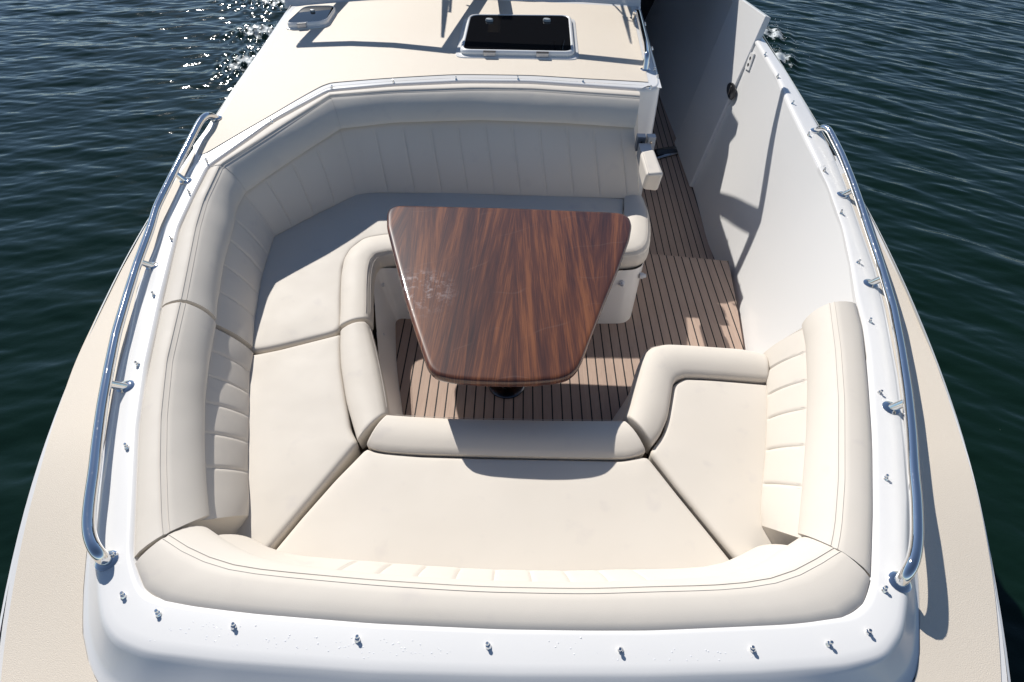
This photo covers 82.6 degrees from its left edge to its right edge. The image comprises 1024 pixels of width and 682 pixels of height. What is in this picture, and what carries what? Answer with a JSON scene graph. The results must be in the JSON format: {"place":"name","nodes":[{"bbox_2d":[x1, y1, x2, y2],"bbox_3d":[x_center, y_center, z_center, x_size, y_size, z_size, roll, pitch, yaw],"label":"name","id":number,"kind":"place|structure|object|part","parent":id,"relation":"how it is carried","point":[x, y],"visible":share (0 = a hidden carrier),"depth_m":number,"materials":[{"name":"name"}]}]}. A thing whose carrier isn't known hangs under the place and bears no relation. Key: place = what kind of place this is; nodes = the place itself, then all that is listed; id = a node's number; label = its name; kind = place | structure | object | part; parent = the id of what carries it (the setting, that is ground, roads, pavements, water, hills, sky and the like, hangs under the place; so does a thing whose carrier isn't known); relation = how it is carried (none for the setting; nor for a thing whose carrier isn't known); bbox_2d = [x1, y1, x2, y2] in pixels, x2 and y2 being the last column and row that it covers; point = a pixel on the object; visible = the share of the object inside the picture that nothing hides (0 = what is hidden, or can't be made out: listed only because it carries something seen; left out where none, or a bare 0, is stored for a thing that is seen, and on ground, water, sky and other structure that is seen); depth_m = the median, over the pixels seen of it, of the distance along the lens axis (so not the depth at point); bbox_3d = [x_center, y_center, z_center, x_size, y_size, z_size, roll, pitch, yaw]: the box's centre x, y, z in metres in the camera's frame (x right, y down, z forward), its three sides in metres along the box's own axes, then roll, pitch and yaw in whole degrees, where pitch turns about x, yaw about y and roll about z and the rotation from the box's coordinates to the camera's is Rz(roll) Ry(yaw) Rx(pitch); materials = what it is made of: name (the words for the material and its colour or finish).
{"place":"outdoors","nodes":[
{"label":"outdoors","id":0,"kind":"place"},
{"bbox_2d":[0,0,1023,681],"bbox_3d":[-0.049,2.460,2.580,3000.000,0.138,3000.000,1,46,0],"label":"water","id":1,"kind":"structure","parent":0,"point":[916,106],"depth_m":7.07,"materials":[{"name":"teal liquid"}]},
{"bbox_2d":[0,0,1010,681],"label":"motor boat","id":2,"kind":"object","parent":1,"relation":"on","point":[764,234],"visible":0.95,"depth_m":2.78,"materials":[{"name":"white plastic"}]},
{"bbox_2d":[134,302,252,557],"bbox_3d":[-1.295,0.383,2.414,0.296,0.441,1.235,-11,48,-11],"label":"backrest cushion","id":3,"kind":"object","parent":2,"relation":"attached to","point":[193,449],"visible":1,"depth_m":2.33,"materials":[{"name":"beige leather"}]},
{"bbox_2d":[235,322,389,549],"bbox_3d":[-0.929,0.406,2.723,0.711,0.152,1.214,-9,47,-10],"label":"seat cushion","id":4,"kind":"object","parent":2,"relation":"on","point":[310,403],"visible":0.74,"depth_m":2.70,"materials":[{"name":"beige leather"}]},
{"bbox_2d":[162,84,639,348],"bbox_3d":[-0.651,-1.093,3.721,3.127,0.604,1.448,-25,52,-22],"label":"backrest cushion","id":5,"kind":"object","parent":2,"relation":"attached to","point":[256,195],"visible":1,"depth_m":3.86,"materials":[{"name":"beige leather"}]},
{"bbox_2d":[250,192,649,354],"bbox_3d":[-0.380,-0.720,3.813,2.690,0.144,1.399,-15,49,-15],"label":"seat cushion","id":6,"kind":"object","parent":2,"relation":"on","point":[321,269],"visible":0.55,"depth_m":3.55,"materials":[{"name":"beige leather"}]},
{"bbox_2d":[149,621,751,663],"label":"water beads","id":7,"kind":"object","parent":2,"relation":"on","point":[392,644],"visible":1,"depth_m":1.66,"materials":[{"name":"white"}]},
{"bbox_2d":[135,526,869,630],"bbox_3d":[-0.031,0.828,2.004,2.314,0.456,0.461,1,46,0],"label":"backrest cushion","id":8,"kind":"object","parent":2,"relation":"attached to","point":[803,580],"visible":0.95,"depth_m":1.77,"materials":[{"name":"beige leather"}]},
{"bbox_2d":[277,415,728,570],"bbox_3d":[-0.031,0.673,2.487,1.841,0.152,0.818,1,46,0],"label":"seat cushion","id":9,"kind":"object","parent":2,"relation":"on","point":[528,494],"visible":0.8,"depth_m":2.42,"materials":[{"name":"beige leather"}]},
{"bbox_2d":[387,206,630,398],"bbox_3d":[-0.033,-0.058,3.218,1.402,0.719,1.323,1,46,0],"label":"pedestal table","id":10,"kind":"object","parent":2,"relation":"on","point":[504,303],"visible":1,"depth_m":2.94,"materials":[{"name":"brown wood"}]},
{"bbox_2d":[622,345,771,559],"bbox_3d":[0.873,0.435,2.722,0.711,0.164,1.193,14,48,12],"label":"seat cushion","id":11,"kind":"object","parent":2,"relation":"on","point":[702,409],"visible":0.84,"depth_m":2.69,"materials":[{"name":"beige leather"}]},
{"bbox_3d":[1.833,-2.281,5.237,0.410,1.320,1.209,1,46,0],"label":"boarding door","id":12,"kind":"part","parent":2,"relation":"part of","materials":[{"name":"white plastic"}]},
{"bbox_2d":[760,301,871,576],"bbox_3d":[1.272,0.397,2.450,0.315,0.442,1.368,13,48,11],"label":"backrest cushion","id":13,"kind":"object","parent":2,"relation":"attached to","point":[817,479],"visible":0.99,"depth_m":2.34,"materials":[{"name":"beige leather"}]}
]}

